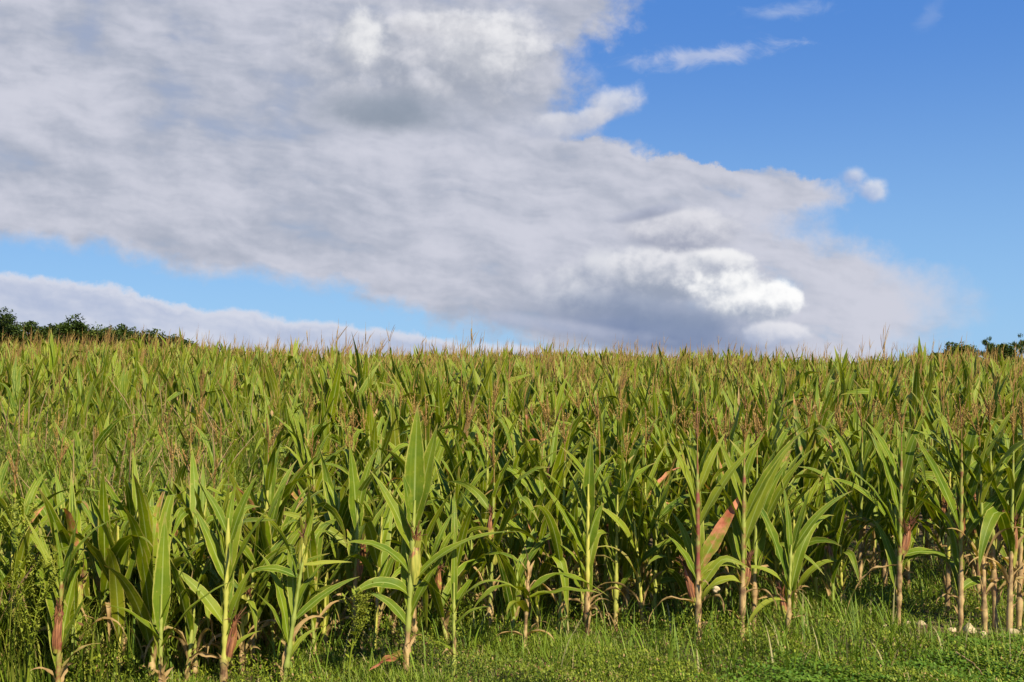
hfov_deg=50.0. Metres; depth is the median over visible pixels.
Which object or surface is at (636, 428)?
corn plant
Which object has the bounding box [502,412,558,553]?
corn plant
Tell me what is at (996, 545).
corn plant
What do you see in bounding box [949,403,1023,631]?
corn plant
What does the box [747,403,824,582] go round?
corn plant
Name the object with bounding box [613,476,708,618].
corn plant
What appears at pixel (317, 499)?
corn plant
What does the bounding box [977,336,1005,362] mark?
pine tree
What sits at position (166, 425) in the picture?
corn plant
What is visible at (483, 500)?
corn plant
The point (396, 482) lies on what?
corn plant
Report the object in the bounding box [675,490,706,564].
corn plant
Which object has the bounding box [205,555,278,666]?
corn plant
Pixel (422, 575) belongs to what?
corn plant
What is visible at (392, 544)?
corn plant
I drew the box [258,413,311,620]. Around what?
corn plant
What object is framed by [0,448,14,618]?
corn plant
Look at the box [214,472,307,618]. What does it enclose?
corn plant
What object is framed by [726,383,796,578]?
corn plant
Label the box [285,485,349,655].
corn plant
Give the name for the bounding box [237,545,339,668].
corn plant
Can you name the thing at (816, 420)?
corn plant
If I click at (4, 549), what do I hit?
corn plant
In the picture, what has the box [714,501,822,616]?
corn plant
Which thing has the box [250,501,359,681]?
corn plant
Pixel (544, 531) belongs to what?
corn plant
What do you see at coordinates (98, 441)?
corn plant
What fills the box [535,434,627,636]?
corn plant
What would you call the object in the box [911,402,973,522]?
corn plant
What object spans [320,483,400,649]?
corn plant
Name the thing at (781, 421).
corn plant
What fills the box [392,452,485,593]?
corn plant
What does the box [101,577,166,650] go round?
corn plant
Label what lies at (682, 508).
corn plant
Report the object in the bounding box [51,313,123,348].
broadleaf tree
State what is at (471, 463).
corn plant
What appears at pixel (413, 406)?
corn plant
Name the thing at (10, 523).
corn plant
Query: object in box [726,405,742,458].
corn plant
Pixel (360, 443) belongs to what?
corn plant
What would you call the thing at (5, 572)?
corn plant
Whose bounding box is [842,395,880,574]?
corn plant
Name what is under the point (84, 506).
corn plant
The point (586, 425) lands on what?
corn plant
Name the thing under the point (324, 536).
corn plant
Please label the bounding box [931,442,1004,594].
corn plant
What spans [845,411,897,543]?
corn plant
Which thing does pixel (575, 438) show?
corn plant
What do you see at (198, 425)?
corn plant
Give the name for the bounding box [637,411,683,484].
corn plant
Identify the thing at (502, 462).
corn plant
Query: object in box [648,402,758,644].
corn plant
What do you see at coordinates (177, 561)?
corn plant
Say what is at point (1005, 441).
corn plant
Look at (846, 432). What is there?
corn plant
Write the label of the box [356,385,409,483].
corn plant
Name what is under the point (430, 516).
corn plant
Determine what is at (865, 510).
corn plant
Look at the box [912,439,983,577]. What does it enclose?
corn plant
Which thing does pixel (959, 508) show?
corn plant
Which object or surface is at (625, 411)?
corn plant
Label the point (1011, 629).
stone
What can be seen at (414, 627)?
corn plant
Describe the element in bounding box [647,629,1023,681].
clover
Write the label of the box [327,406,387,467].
corn plant
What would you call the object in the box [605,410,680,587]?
corn plant
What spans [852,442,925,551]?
corn plant
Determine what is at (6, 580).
corn plant
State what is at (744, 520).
corn plant
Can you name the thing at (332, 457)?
corn plant
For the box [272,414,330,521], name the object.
corn plant
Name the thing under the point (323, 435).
corn plant
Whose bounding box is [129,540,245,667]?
corn plant
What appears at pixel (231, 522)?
corn plant
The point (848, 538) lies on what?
corn plant
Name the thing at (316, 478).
corn plant
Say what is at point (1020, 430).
corn plant
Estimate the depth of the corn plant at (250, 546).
6.08 m
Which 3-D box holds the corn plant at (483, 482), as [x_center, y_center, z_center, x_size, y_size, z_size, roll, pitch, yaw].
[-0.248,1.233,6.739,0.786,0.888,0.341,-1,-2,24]
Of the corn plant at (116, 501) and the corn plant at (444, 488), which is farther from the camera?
the corn plant at (444, 488)
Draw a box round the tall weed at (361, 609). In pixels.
[338,581,376,677]
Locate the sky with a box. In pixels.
[0,0,1023,363]
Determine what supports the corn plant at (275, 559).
on the ground at (919, 541)
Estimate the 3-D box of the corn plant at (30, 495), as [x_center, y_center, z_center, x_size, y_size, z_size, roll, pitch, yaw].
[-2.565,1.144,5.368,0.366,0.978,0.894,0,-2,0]
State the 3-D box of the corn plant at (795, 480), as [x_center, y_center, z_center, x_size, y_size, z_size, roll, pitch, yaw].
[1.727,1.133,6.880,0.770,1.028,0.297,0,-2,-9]
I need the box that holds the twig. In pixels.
[956,651,982,674]
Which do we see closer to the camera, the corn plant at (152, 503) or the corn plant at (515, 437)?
the corn plant at (152, 503)
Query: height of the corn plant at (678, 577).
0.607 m
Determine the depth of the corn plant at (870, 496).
7.04 m
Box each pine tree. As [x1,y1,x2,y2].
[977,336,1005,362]
[1010,333,1023,360]
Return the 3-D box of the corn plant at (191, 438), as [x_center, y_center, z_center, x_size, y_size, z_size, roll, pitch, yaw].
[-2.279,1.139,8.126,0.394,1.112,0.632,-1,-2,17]
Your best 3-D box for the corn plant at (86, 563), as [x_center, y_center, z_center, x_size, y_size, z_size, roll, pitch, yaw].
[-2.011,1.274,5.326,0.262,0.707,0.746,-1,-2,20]
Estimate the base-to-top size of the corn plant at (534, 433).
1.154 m
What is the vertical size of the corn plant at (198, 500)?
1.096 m
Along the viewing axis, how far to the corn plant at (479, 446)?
8.73 m
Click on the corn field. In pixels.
(921, 380)
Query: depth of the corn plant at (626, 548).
6.39 m
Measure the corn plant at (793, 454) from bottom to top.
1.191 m
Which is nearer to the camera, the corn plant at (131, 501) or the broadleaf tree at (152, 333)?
the corn plant at (131, 501)
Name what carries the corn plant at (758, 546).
on the ground at (919, 541)
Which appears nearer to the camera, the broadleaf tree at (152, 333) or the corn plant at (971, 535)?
the corn plant at (971, 535)
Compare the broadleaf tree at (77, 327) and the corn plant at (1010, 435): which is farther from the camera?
the broadleaf tree at (77, 327)
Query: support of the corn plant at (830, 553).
on the ground at (919, 541)
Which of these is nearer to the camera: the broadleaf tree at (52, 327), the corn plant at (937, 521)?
the corn plant at (937, 521)
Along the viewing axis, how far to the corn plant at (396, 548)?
6.13 m
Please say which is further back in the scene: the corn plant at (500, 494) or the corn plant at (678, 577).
the corn plant at (500, 494)
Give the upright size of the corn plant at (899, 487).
1.296 m
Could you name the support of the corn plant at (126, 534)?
on the ground at (919, 541)
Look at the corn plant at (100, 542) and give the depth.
5.15 m
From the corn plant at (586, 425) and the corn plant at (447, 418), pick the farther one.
the corn plant at (586, 425)
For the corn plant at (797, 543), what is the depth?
5.93 m
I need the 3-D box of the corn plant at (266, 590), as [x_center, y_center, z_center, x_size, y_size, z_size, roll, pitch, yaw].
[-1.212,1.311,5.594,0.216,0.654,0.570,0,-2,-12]
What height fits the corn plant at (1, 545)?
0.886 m
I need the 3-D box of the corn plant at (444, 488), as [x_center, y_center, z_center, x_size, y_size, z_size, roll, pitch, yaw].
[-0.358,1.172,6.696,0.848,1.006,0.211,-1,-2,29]
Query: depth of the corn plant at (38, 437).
8.19 m
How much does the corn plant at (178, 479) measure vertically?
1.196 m
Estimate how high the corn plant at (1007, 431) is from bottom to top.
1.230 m
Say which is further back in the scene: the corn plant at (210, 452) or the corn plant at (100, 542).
the corn plant at (210, 452)
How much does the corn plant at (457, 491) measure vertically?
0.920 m
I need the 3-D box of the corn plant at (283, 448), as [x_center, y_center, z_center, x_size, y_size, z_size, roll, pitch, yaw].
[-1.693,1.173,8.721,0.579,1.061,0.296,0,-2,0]
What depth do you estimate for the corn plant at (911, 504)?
7.06 m
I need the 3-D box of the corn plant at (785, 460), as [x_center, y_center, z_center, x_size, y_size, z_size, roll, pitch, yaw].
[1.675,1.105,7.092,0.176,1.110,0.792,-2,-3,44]
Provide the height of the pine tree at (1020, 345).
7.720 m
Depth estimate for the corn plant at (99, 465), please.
6.94 m
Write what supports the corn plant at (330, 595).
on the ground at (919, 541)
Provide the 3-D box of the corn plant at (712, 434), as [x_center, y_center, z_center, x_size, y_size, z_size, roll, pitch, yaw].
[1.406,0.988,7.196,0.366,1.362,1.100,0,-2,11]
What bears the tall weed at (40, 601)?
on the ground at (919, 541)
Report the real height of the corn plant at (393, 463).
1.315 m
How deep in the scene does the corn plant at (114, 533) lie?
5.46 m
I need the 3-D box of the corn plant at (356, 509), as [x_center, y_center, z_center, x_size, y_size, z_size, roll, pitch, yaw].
[-0.971,1.099,5.978,0.667,1.096,0.355,0,-2,13]
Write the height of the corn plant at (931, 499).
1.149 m
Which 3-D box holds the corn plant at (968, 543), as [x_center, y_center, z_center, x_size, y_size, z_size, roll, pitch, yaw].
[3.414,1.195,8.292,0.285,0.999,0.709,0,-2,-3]
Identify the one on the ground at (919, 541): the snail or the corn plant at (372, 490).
the corn plant at (372, 490)
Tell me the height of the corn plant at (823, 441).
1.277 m
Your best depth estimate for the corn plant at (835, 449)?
7.79 m
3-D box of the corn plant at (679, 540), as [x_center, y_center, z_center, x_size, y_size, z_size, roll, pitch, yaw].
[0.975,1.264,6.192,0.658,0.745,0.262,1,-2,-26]
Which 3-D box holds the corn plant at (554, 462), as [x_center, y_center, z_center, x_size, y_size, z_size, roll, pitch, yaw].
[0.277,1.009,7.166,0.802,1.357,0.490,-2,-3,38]
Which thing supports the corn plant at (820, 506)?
on the ground at (919, 541)
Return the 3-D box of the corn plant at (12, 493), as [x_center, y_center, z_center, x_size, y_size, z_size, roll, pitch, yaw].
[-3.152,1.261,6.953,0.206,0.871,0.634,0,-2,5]
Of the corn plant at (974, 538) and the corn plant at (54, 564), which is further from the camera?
the corn plant at (974, 538)
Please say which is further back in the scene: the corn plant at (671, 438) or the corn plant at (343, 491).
the corn plant at (671, 438)
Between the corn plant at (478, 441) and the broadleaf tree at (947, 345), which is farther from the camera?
the broadleaf tree at (947, 345)
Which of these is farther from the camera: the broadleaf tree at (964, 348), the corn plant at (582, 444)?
the broadleaf tree at (964, 348)
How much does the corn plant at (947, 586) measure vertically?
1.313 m
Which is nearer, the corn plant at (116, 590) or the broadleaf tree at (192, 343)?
the corn plant at (116, 590)
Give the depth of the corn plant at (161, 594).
4.82 m
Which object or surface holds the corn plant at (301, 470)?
on the ground at (919, 541)
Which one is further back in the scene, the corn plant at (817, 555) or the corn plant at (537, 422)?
the corn plant at (537, 422)
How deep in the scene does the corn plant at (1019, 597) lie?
6.23 m
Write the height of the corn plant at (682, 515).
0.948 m
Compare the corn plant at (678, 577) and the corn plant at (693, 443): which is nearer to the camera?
the corn plant at (678, 577)
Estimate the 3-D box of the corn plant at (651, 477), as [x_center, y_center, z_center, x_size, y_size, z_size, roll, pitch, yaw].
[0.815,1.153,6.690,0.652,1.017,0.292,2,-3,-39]
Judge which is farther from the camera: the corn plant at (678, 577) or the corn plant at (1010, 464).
the corn plant at (1010, 464)
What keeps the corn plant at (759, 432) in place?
on the ground at (919, 541)
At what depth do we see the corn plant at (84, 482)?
6.87 m
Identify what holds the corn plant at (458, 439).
on the ground at (919, 541)
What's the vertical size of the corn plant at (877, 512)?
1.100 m
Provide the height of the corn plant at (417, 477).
1.316 m
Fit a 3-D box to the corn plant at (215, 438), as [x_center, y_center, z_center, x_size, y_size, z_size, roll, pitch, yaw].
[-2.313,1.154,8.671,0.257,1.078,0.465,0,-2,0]
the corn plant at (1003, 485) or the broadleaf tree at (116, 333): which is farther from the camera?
the broadleaf tree at (116, 333)
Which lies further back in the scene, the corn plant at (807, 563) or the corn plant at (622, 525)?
the corn plant at (807, 563)
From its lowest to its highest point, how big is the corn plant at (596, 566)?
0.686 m
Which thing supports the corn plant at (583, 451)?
on the ground at (919, 541)
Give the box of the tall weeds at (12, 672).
[0,374,555,681]
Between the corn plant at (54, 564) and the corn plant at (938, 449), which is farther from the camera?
the corn plant at (938, 449)
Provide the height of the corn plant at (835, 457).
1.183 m
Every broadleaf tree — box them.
[0,306,28,349]
[0,314,53,348]
[34,323,67,341]
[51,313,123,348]
[79,324,137,344]
[107,323,138,340]
[121,327,187,347]
[165,334,198,349]
[930,341,966,359]
[953,341,983,360]
[996,343,1020,360]
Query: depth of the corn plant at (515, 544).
6.74 m
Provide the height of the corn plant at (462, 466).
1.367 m
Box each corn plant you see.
[0,405,43,492]
[0,444,84,634]
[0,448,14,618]
[0,467,44,661]
[0,470,45,583]
[0,491,35,582]
[0,503,67,680]
[0,520,88,570]
[0,536,85,658]
[0,558,23,596]
[3,511,41,528]
[4,475,18,515]
[7,565,94,661]
[9,484,118,540]
[17,463,125,591]
[17,502,51,567]
[19,412,102,488]
[23,411,86,472]
[23,447,98,498]
[25,515,115,681]
[28,426,52,479]
[34,409,128,485]
[35,520,91,654]
[38,472,124,673]
[38,496,65,556]
[45,541,137,635]
[48,465,161,681]
[49,541,114,635]
[50,433,96,507]
[53,443,145,509]
[66,474,110,584]
[82,419,172,503]
[83,410,136,468]
[83,540,218,646]
[84,424,120,483]
[87,449,154,579]
[88,463,152,674]
[91,414,167,475]
[91,522,123,634]
[100,473,190,582]
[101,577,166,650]
[104,474,186,681]
[105,512,232,681]
[107,521,141,649]
[115,415,160,463]
[115,475,155,513]
[119,527,216,556]
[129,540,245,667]
[130,423,189,549]
[144,538,220,680]
[147,441,244,564]
[148,413,204,458]
[159,409,224,491]
[160,421,207,476]
[162,405,189,466]
[164,395,238,467]
[167,505,219,671]
[168,579,215,677]
[171,456,256,550]
[171,477,207,551]
[171,508,253,573]
[171,523,214,623]
[172,514,328,669]
[177,556,257,666]
[178,475,268,681]
[182,445,238,576]
[186,468,289,579]
[190,542,309,675]
[191,484,272,669]
[193,415,253,499]
[203,531,238,654]
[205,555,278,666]
[207,453,344,575]
[208,420,221,457]
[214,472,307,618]
[216,460,345,657]
[216,515,276,653]
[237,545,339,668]
[243,500,353,608]
[248,401,297,492]
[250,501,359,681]
[255,554,282,660]
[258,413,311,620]
[267,443,390,647]
[271,423,334,490]
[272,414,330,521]
[273,388,331,513]
[276,443,348,546]
[278,428,341,539]
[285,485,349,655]
[285,494,365,597]
[294,449,362,607]
[298,547,341,634]
[303,547,367,649]
[305,431,381,553]
[307,414,337,500]
[310,483,377,620]
[313,435,402,576]
[314,456,383,616]
[317,549,347,632]
[318,445,381,636]
[319,398,367,496]
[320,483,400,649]
[324,475,397,593]
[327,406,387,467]
[331,409,388,494]
[336,408,367,491]
[337,433,437,521]
[339,394,412,471]
[345,404,516,675]
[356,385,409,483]
[357,388,405,564]
[361,493,403,622]
[362,539,421,641]
[364,383,407,487]
[364,499,431,634]
[369,385,407,491]
[377,392,456,589]
[378,402,423,479]
[383,472,446,529]
[386,509,488,642]
[388,397,455,547]
[390,492,426,645]
[391,488,454,611]
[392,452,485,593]
[400,537,450,623]
[403,413,480,501]
[404,392,437,438]
[419,525,515,675]
[423,479,501,612]
[424,487,515,620]
[425,457,518,563]
[426,393,497,599]
[427,427,550,633]
[429,472,533,603]
[429,491,524,629]
[430,432,501,549]
[439,398,543,586]
[442,465,480,565]
[448,393,474,484]
[460,414,517,539]
[467,429,486,454]
[470,420,569,558]
[474,493,528,592]
[474,529,607,650]
[476,395,551,506]
[483,519,549,638]
[484,385,533,518]
[484,495,573,628]
[490,428,501,529]
[496,505,615,633]
[498,392,583,471]
[499,401,541,458]
[500,392,592,594]
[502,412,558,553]
[504,414,552,530]
[506,407,611,579]
[509,415,613,597]
[513,484,550,625]
[515,416,614,511]
[517,447,579,609]
[521,413,559,570]
[530,403,554,448]
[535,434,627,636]
[541,475,599,610]
[542,410,593,523]
[542,504,581,628]
[543,385,608,483]
[546,419,652,559]
[549,415,664,619]
[550,416,589,467]
[556,403,619,583]
[567,389,616,594]
[567,405,678,579]
[570,408,618,448]
[570,500,608,611]
[578,454,704,630]
[591,400,646,487]
[595,536,652,611]
[596,492,620,605]
[597,466,690,629]
[601,446,680,604]
[602,416,659,497]
[605,404,641,489]
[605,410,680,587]
[606,419,644,482]
[611,425,638,616]
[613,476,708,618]
[620,399,650,434]
[630,489,647,613]
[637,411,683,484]
[641,417,682,539]
[643,459,730,613]
[646,514,735,618]
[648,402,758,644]
[655,435,694,593]
[658,407,709,527]
[659,522,693,619]
[663,403,699,487]
[666,482,709,530]
[667,401,754,456]
[672,483,773,598]
[673,480,803,604]
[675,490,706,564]
[677,412,764,602]
[677,424,729,499]
[682,393,722,563]
[682,408,714,518]
[682,519,776,619]
[694,408,801,641]
[704,409,813,636]
[705,390,744,591]
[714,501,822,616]
[717,453,801,609]
[718,411,750,544]
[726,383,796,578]
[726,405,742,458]
[726,413,794,455]
[729,481,850,638]
[730,440,840,591]
[735,392,753,485]
[746,417,783,570]
[746,487,841,604]
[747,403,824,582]
[750,434,801,586]
[762,408,794,494]
[766,473,851,606]
[770,412,834,495]
[778,391,855,513]
[786,459,850,600]
[789,401,846,505]
[790,415,838,531]
[792,389,847,574]
[792,510,827,589]
[795,409,877,558]
[797,407,849,481]
[799,396,898,587]
[801,494,889,601]
[806,403,877,533]
[812,490,854,546]
[818,460,861,601]
[821,503,864,597]
[822,394,892,558]
[832,399,952,626]
[835,423,954,590]
[840,388,875,562]
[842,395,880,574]
[843,401,936,569]
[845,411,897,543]
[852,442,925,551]
[867,428,897,590]
[878,421,946,589]
[879,397,990,614]
[892,420,944,563]
[905,393,1023,630]
[906,393,1014,630]
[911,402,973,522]
[911,423,1008,580]
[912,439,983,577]
[914,430,1002,605]
[915,393,1023,631]
[919,409,945,559]
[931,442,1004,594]
[939,398,980,551]
[941,400,1010,548]
[944,442,992,558]
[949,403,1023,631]
[954,400,992,553]
[954,405,1011,528]
[964,392,1022,570]
[966,394,1023,628]
[982,416,1023,596]
[1008,413,1019,529]
[1017,423,1022,436]
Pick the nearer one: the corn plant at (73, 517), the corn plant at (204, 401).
the corn plant at (73, 517)
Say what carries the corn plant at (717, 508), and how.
on the ground at (919, 541)
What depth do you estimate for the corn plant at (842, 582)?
6.67 m
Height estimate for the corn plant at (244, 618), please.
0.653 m
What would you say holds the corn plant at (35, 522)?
on the ground at (919, 541)
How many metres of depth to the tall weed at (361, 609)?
5.17 m
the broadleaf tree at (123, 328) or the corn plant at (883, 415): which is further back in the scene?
the broadleaf tree at (123, 328)
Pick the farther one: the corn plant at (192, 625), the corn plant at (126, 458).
the corn plant at (126, 458)
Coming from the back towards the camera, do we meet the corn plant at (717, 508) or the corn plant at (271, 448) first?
the corn plant at (271, 448)
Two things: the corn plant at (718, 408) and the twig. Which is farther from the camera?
the corn plant at (718, 408)
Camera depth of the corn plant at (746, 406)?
8.78 m
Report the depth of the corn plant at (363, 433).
8.59 m
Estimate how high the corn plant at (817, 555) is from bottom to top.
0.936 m
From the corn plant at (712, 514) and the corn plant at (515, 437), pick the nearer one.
the corn plant at (712, 514)
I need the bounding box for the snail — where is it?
[713,586,719,592]
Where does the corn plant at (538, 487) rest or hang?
on the ground at (919, 541)
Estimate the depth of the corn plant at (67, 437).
8.36 m
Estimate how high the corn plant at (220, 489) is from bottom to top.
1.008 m
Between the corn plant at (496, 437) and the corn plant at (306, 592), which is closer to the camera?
the corn plant at (306, 592)
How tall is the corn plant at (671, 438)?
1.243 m
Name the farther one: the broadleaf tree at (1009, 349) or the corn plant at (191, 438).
the broadleaf tree at (1009, 349)
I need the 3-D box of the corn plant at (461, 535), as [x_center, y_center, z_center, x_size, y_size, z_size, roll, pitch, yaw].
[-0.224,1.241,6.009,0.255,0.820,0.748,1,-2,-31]
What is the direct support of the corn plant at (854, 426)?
on the ground at (919, 541)
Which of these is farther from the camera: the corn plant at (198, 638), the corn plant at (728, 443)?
the corn plant at (728, 443)
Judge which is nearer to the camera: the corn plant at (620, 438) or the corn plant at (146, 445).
the corn plant at (620, 438)
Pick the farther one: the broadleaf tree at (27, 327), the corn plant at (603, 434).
the broadleaf tree at (27, 327)
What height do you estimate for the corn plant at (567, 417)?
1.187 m
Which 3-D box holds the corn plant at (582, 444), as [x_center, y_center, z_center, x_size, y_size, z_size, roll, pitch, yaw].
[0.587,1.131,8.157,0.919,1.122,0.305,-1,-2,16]
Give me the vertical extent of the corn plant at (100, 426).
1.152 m
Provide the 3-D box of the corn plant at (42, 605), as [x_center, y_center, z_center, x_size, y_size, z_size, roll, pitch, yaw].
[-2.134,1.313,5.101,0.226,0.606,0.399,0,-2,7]
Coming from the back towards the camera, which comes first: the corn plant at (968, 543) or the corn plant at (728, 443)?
the corn plant at (968, 543)
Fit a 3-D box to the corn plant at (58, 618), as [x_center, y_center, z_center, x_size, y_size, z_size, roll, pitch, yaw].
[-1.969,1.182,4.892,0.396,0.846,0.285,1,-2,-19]
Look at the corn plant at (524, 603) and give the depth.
5.67 m
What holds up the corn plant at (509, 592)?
on the ground at (919, 541)
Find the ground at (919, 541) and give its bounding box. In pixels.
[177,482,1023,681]
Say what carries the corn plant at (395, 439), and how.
on the ground at (919, 541)
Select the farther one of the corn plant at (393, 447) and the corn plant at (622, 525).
the corn plant at (393, 447)
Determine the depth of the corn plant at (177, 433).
8.87 m
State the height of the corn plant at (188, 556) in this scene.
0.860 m
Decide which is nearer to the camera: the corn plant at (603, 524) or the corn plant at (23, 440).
the corn plant at (603, 524)
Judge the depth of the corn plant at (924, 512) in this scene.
8.25 m
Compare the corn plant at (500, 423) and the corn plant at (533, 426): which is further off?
the corn plant at (500, 423)
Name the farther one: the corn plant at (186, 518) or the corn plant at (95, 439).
the corn plant at (95, 439)
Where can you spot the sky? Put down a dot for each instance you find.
(771, 172)
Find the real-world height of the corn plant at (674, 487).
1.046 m
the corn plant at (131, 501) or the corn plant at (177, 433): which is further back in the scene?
the corn plant at (177, 433)
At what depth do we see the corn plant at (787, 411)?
8.87 m
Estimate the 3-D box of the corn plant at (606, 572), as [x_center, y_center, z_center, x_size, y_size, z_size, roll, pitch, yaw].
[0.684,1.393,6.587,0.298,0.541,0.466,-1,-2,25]
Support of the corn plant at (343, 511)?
on the ground at (919, 541)
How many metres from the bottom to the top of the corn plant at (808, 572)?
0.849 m
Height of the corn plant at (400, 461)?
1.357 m
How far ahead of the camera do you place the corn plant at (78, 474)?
6.43 m
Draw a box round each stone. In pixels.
[916,620,925,625]
[963,623,976,634]
[1008,628,1018,635]
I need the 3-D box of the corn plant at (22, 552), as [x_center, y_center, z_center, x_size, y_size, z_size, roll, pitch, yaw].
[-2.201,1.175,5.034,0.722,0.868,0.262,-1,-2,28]
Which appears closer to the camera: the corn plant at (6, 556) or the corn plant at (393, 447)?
the corn plant at (6, 556)
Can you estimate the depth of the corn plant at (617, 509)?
6.24 m
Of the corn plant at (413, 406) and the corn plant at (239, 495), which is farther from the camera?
the corn plant at (413, 406)
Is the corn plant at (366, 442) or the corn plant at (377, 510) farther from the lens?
the corn plant at (366, 442)
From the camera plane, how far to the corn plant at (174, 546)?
5.56 m
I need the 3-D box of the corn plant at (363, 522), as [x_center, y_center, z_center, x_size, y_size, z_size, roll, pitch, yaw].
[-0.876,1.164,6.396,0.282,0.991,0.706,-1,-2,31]
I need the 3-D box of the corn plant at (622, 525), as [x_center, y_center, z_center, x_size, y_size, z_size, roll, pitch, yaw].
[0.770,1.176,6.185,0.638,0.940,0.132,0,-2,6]
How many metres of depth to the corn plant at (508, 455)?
8.24 m
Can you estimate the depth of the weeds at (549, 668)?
5.41 m
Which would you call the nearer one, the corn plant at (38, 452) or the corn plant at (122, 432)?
the corn plant at (38, 452)
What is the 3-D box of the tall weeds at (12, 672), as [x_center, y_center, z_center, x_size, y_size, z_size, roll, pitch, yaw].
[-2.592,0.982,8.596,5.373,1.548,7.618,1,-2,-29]
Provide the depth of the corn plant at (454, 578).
5.26 m
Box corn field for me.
[0,321,1023,550]
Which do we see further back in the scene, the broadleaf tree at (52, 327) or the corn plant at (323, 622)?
the broadleaf tree at (52, 327)
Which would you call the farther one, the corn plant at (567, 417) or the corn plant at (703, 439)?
the corn plant at (567, 417)
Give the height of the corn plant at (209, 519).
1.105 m
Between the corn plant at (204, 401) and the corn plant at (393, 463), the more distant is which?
the corn plant at (204, 401)
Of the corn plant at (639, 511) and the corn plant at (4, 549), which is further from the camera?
the corn plant at (639, 511)
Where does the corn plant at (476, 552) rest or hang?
on the ground at (919, 541)
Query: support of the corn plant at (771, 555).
on the ground at (919, 541)
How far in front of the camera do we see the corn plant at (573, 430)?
7.67 m
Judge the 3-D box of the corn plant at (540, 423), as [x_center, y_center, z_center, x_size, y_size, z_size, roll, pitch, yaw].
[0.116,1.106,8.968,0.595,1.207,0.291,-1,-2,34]
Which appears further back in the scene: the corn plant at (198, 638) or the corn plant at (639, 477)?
the corn plant at (639, 477)
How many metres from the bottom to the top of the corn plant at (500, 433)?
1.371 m
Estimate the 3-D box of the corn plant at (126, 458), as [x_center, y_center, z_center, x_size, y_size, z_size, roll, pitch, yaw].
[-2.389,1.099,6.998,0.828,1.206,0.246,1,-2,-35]
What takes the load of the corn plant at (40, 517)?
on the ground at (919, 541)
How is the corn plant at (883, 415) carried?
on the ground at (919, 541)
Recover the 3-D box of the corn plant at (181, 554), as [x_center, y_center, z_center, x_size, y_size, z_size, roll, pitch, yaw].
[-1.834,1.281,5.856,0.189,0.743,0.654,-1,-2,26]
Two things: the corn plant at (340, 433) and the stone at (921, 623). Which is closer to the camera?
the stone at (921, 623)
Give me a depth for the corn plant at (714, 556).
6.37 m
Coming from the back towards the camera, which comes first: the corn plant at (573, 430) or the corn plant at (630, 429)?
the corn plant at (630, 429)
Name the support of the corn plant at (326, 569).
on the ground at (919, 541)
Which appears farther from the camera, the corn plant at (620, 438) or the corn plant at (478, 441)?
the corn plant at (478, 441)
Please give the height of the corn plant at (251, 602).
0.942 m
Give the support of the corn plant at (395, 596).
on the ground at (919, 541)
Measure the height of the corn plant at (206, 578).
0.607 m
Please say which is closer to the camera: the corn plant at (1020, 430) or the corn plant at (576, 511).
the corn plant at (576, 511)
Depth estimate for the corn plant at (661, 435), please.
7.68 m
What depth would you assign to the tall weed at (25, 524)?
4.89 m
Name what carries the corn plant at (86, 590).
on the ground at (919, 541)
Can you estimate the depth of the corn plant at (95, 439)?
8.22 m
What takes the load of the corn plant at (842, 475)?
on the ground at (919, 541)
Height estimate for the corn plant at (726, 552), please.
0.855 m
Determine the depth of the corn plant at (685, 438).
7.66 m
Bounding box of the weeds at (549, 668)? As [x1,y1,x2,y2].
[16,544,1023,681]
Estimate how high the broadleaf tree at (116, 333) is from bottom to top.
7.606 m
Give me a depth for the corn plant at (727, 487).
6.55 m
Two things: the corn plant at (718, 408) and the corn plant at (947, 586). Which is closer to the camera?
the corn plant at (947, 586)
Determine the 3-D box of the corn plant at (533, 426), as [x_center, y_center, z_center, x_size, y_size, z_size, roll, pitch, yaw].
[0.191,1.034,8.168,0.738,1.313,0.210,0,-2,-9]
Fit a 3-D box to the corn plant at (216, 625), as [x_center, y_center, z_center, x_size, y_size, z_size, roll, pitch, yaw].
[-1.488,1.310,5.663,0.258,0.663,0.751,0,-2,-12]
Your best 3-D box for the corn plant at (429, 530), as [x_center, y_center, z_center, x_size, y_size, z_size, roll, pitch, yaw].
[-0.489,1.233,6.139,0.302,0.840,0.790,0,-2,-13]
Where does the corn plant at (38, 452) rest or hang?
on the ground at (919, 541)
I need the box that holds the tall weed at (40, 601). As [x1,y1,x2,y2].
[7,549,64,681]
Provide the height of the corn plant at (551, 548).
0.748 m
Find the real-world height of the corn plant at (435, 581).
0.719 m
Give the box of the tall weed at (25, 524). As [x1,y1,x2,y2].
[0,493,50,681]
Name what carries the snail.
attached to the corn plant at (698, 553)
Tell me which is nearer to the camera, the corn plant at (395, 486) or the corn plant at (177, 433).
the corn plant at (395, 486)
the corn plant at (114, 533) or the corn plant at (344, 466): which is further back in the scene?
the corn plant at (344, 466)
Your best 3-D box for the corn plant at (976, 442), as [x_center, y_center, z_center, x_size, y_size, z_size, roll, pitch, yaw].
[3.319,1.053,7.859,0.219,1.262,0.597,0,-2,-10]
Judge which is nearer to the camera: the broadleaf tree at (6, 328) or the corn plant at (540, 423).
the corn plant at (540, 423)
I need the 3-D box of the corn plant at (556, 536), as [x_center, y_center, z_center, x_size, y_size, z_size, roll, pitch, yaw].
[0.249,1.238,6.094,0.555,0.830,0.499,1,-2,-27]
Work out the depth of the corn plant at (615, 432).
7.54 m
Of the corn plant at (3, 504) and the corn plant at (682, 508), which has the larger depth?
the corn plant at (682, 508)
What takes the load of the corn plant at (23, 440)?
on the ground at (919, 541)
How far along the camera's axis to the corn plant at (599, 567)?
6.86 m
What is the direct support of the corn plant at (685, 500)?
on the ground at (919, 541)
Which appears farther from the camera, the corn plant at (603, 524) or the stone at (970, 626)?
the corn plant at (603, 524)

